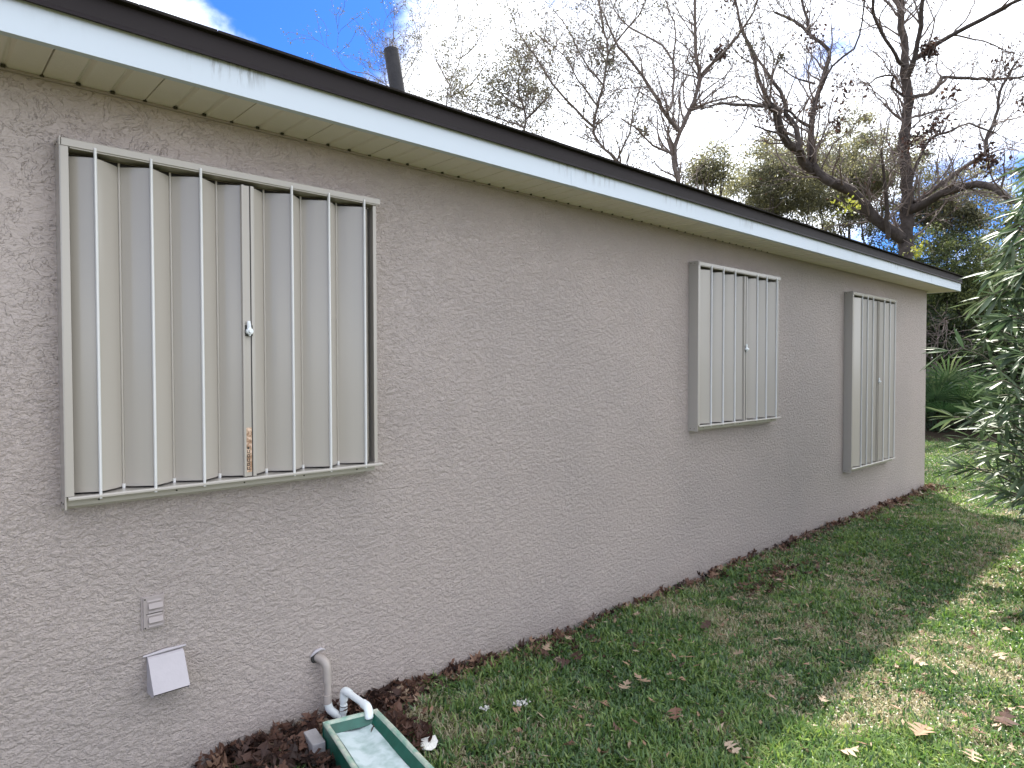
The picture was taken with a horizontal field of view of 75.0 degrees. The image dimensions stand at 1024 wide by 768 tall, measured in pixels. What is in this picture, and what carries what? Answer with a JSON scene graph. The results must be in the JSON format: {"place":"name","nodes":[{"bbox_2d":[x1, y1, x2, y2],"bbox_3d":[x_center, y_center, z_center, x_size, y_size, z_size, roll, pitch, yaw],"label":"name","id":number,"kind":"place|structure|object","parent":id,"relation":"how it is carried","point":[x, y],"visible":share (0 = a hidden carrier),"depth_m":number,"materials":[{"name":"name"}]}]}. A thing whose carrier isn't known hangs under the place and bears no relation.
{"place":"outdoors","nodes":[
{"label":"outdoors","id":0,"kind":"place"},
{"bbox_2d":[128,0,1023,357],"label":"sky","id":1,"kind":"structure","parent":0,"point":[262,22],"materials":[{"name":"white"}]},
{"bbox_2d":[233,435,1023,767],"bbox_3d":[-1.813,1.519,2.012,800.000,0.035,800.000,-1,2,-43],"label":"lawn","id":2,"kind":"structure","parent":0,"point":[761,668],"depth_m":3.26,"materials":[{"name":"plant"}]},
{"bbox_2d":[304,728,324,765],"bbox_3d":[-0.792,1.462,2.678,0.052,0.100,0.120,-1,2,-35],"label":"concrete block","id":3,"kind":"object","parent":2,"relation":"on","point":[315,740],"depth_m":2.65,"materials":[{"name":"grey concrete"}]},
{"bbox_2d":[281,0,456,98],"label":"thin leafy tree","id":4,"kind":"object","parent":2,"relation":"on","point":[381,55],"visible":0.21,"depth_m":22.22,"materials":[{"name":"plant"}]},
{"bbox_2d":[322,709,433,767],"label":"splash trough","id":5,"kind":"object","parent":2,"relation":"on","point":[384,742],"visible":0.96,"depth_m":2.59,"materials":[{"name":"green plastic"}]},
{"bbox_2d":[420,735,437,750],"bbox_3d":[-0.336,1.445,2.691,0.071,0.013,0.087,16,16,21],"label":"white scrap","id":6,"kind":"object","parent":2,"relation":"on","point":[431,745],"visible":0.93,"depth_m":2.68,"materials":[{"name":"white"}]},
{"bbox_2d":[372,0,514,115],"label":"thin leafy tree","id":7,"kind":"object","parent":2,"relation":"on","point":[441,45],"visible":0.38,"depth_m":21.16,"materials":[{"name":"plant"}]},
{"bbox_2d":[0,0,964,767],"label":"house","id":8,"kind":"structure","parent":2,"relation":"on","point":[322,386],"depth_m":2.92,"materials":[{"name":"paint"}]},
{"bbox_2d":[425,0,604,138],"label":"dark leafy tree","id":9,"kind":"object","parent":2,"relation":"on","point":[507,100],"visible":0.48,"depth_m":18.78,"materials":[{"name":"grey plant"}]},
{"bbox_2d":[512,706,520,713],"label":"fallen oak leaf","id":10,"kind":"object","parent":2,"relation":"on","point":[514,708],"visible":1,"depth_m":2.98,"materials":[{"name":"brown plant"}]},
{"bbox_2d":[513,698,530,706],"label":"white tuft","id":11,"kind":"object","parent":2,"relation":"on","point":[519,704],"visible":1,"depth_m":3.01,"materials":[{"name":"white"}]},
{"bbox_2d":[542,642,550,649],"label":"fallen oak leaf","id":12,"kind":"object","parent":2,"relation":"on","point":[546,647],"visible":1,"depth_m":3.63,"materials":[{"name":"beige plant"}]},
{"bbox_2d":[556,657,569,668],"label":"fallen oak leaf","id":13,"kind":"object","parent":2,"relation":"on","point":[563,660],"visible":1,"depth_m":3.46,"materials":[{"name":"brown plant"}]},
{"bbox_2d":[569,650,583,659],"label":"fallen oak leaf","id":14,"kind":"object","parent":2,"relation":"on","point":[576,654],"visible":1,"depth_m":3.52,"materials":[{"name":"brown plant"}]},
{"bbox_2d":[465,0,708,183],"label":"leaning bare tree","id":15,"kind":"object","parent":2,"relation":"on","point":[596,54],"visible":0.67,"depth_m":16.45,"materials":[{"name":"grey plant"}]},
{"bbox_2d":[193,482,1023,767],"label":"leaf litter","id":16,"kind":"object","parent":2,"relation":"on","point":[263,750],"visible":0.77,"depth_m":3.05,"materials":[{"name":"brown plant"}]},
{"bbox_2d":[618,679,630,688],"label":"fallen oak leaf","id":17,"kind":"object","parent":2,"relation":"on","point":[625,683],"visible":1,"depth_m":3.19,"materials":[{"name":"beige plant"}]},
{"bbox_2d":[634,673,650,681],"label":"fallen oak leaf","id":18,"kind":"object","parent":2,"relation":"on","point":[639,676],"visible":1,"depth_m":3.26,"materials":[{"name":"beige plant"}]},
{"bbox_2d":[284,444,1023,767],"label":"lawn debris","id":19,"kind":"object","parent":2,"relation":"on","point":[644,742],"visible":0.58,"depth_m":4.13,"materials":[{"name":"brown plant"}]},
{"bbox_2d":[667,706,681,719],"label":"fallen oak leaf","id":20,"kind":"object","parent":2,"relation":"on","point":[675,710],"visible":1,"depth_m":2.94,"materials":[{"name":"brown plant"}]},
{"bbox_2d":[557,0,810,195],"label":"slender bare tree","id":21,"kind":"object","parent":2,"relation":"on","point":[673,122],"visible":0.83,"depth_m":14.51,"materials":[{"name":"grey plant"}]},
{"bbox_2d":[701,620,710,628],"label":"fallen oak leaf","id":22,"kind":"object","parent":2,"relation":"on","point":[706,624],"visible":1,"depth_m":3.94,"materials":[{"name":"brown plant"}]},
{"bbox_2d":[724,741,740,753],"bbox_3d":[0.878,1.451,2.668,0.069,0.012,0.076,-7,19,-31],"label":"fallen oak leaf","id":23,"kind":"object","parent":2,"relation":"on","point":[729,744],"visible":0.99,"depth_m":2.67,"materials":[{"name":"beige plant"}]},
{"bbox_2d":[733,649,743,654],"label":"fallen oak leaf","id":24,"kind":"object","parent":2,"relation":"on","point":[737,652],"visible":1,"depth_m":3.55,"materials":[{"name":"beige plant"}]},
{"bbox_2d":[709,126,884,233],"bbox_3d":[8.151,-3.284,20.182,4.927,8.722,4.600,0,1,15],"label":"evergreen tree","id":25,"kind":"object","parent":2,"relation":"on","point":[775,197],"visible":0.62,"depth_m":19.29,"materials":[{"name":"green plant"}]},
{"bbox_2d":[596,0,1023,258],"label":"oak tree","id":26,"kind":"object","parent":2,"relation":"on","point":[908,206],"visible":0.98,"depth_m":15.83,"materials":[{"name":"brown plant"}]},
{"bbox_2d":[830,193,862,224],"bbox_3d":[7.498,-3.966,14.967,0.817,0.765,0.649,-1,2,-43],"label":"leafy sprig","id":27,"kind":"object","parent":26,"relation":"hanging from","point":[849,206],"visible":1,"depth_m":14.97,"materials":[{"name":"yellow plant"}]},
{"bbox_2d":[902,236,932,259],"bbox_3d":[9.062,-3.023,14.996,0.779,0.569,0.559,0,1,9],"label":"leafy sprig","id":28,"kind":"object","parent":26,"relation":"attached to","point":[916,254],"visible":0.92,"depth_m":15.00,"materials":[{"name":"yellow plant"}]},
{"bbox_2d":[818,695,828,701],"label":"fallen oak leaf","id":29,"kind":"object","parent":2,"relation":"on","point":[824,700],"visible":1,"depth_m":3.05,"materials":[{"name":"beige plant"}]},
{"bbox_2d":[841,745,858,756],"bbox_3d":[1.340,1.454,2.654,0.086,0.023,0.101,-10,-11,-1],"label":"fallen oak leaf","id":30,"kind":"object","parent":2,"relation":"on","point":[850,751],"visible":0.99,"depth_m":2.64,"materials":[{"name":"beige plant"}]},
{"bbox_2d":[763,95,943,247],"bbox_3d":[10.344,-3.949,21.028,5.922,10.016,5.989,-1,2,-43],"label":"evergreen tree","id":31,"kind":"object","parent":2,"relation":"on","point":[860,142],"visible":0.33,"depth_m":20.14,"materials":[{"name":"green plant"}]},
{"bbox_2d":[861,237,953,361],"bbox_3d":[10.589,-1.583,18.969,3.453,5.388,3.661,-1,2,-43],"label":"thicket shrub","id":32,"kind":"object","parent":2,"relation":"on","point":[928,323],"visible":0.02,"depth_m":17.76,"materials":[{"name":"green plant"}]},
{"bbox_2d":[910,654,927,665],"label":"fallen oak leaf","id":33,"kind":"object","parent":2,"relation":"on","point":[917,659],"visible":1,"depth_m":3.45,"materials":[{"name":"beige plant"}]},
{"bbox_2d":[907,722,932,735],"bbox_3d":[1.698,1.435,2.775,0.097,0.028,0.097,0,1,6],"label":"fallen oak leaf","id":34,"kind":"object","parent":2,"relation":"on","point":[921,730],"visible":1,"depth_m":2.79,"materials":[{"name":"beige plant"}]},
{"bbox_2d":[864,148,1023,367],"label":"evergreen tree","id":35,"kind":"object","parent":2,"relation":"on","point":[968,211],"visible":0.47,"depth_m":18.89,"materials":[{"name":"green plant"}]},
{"bbox_2d":[890,216,1023,415],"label":"thicket shrub","id":36,"kind":"object","parent":2,"relation":"on","point":[968,286],"visible":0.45,"depth_m":18.02,"materials":[{"name":"green plant"}]},
{"bbox_2d":[923,158,1023,519],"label":"oleander","id":37,"kind":"object","parent":2,"relation":"on","point":[990,424],"visible":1,"depth_m":4.82,"materials":[{"name":"green plant"}]},
{"bbox_2d":[963,748,984,761],"bbox_3d":[1.792,1.443,2.595,0.075,0.019,0.071,-1,1,-16],"label":"fallen oak leaf","id":38,"kind":"object","parent":2,"relation":"on","point":[972,751],"visible":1,"depth_m":2.61,"materials":[{"name":"beige plant"}]},
{"bbox_2d":[925,257,1022,419],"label":"thicket shrub","id":39,"kind":"object","parent":2,"relation":"on","point":[953,342],"visible":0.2,"depth_m":17.91,"materials":[{"name":"green plant"}]},
{"bbox_2d":[925,418,1023,443],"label":"leaf mould bed","id":40,"kind":"object","parent":2,"relation":"on","point":[935,435],"visible":0.07,"depth_m":15.21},
{"bbox_2d":[680,136,745,195],"bbox_3d":[5.600,-2.979,18.945,2.046,8.159,1.813,1,2,29],"label":"evergreen tree","id":41,"kind":"object","parent":40,"relation":"on","point":[718,173],"visible":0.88,"depth_m":18.72,"materials":[{"name":"green plant"}]},
{"bbox_2d":[925,367,975,428],"bbox_3d":[10.223,0.314,16.461,2.484,1.578,2.732,0,1,-3],"label":"saw palmetto","id":42,"kind":"object","parent":40,"relation":"on","point":[958,402],"visible":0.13,"depth_m":15.71,"materials":[{"name":"green plant"}]},
{"bbox_2d":[926,291,1004,417],"bbox_3d":[10.634,-0.456,16.275,2.216,3.410,1.754,0,1,7],"label":"dead brush","id":43,"kind":"object","parent":40,"relation":"on","point":[938,334],"visible":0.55,"depth_m":16.11,"materials":[{"name":"brown plant"}]},
{"bbox_2d":[925,352,1023,432],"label":"saw palmetto","id":44,"kind":"object","parent":40,"relation":"on","point":[939,379],"visible":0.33,"depth_m":15.11,"materials":[{"name":"green plant"}]},
{"bbox_2d":[926,366,1023,430],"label":"saw palmetto","id":45,"kind":"object","parent":40,"relation":"on","point":[970,393],"visible":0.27,"depth_m":15.12,"materials":[{"name":"green plant"}]},
{"bbox_2d":[930,380,1023,430],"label":"saw palmetto","id":46,"kind":"object","parent":40,"relation":"on","point":[994,405],"visible":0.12,"depth_m":15.07,"materials":[{"name":"green plant"}]},
{"bbox_2d":[972,189,1023,290],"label":"evergreen tree","id":47,"kind":"object","parent":40,"relation":"on","point":[1016,254],"visible":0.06,"depth_m":21.28,"materials":[{"name":"green plant"}]},
{"bbox_2d":[927,234,1023,419],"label":"wood","id":48,"kind":"object","parent":2,"relation":"on","point":[1002,312],"visible":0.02,"depth_m":18.52,"materials":[{"name":"green plant"}]},
{"bbox_2d":[938,295,1023,416],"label":"thicket shrub","id":49,"kind":"object","parent":2,"relation":"on","point":[1007,370],"visible":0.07,"depth_m":18.30,"materials":[{"name":"green plant"}]},
{"bbox_2d":[991,652,1010,659],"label":"fallen oak leaf","id":50,"kind":"object","parent":2,"relation":"on","point":[1000,654],"visible":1,"depth_m":3.52,"materials":[{"name":"beige plant"}]},
{"bbox_2d":[992,707,1018,726],"bbox_3d":[2.123,1.440,2.879,0.108,0.039,0.108,-18,6,-34],"label":"fallen oak leaf","id":51,"kind":"object","parent":2,"relation":"on","point":[1004,714],"visible":1,"depth_m":2.88,"materials":[{"name":"brown plant"}]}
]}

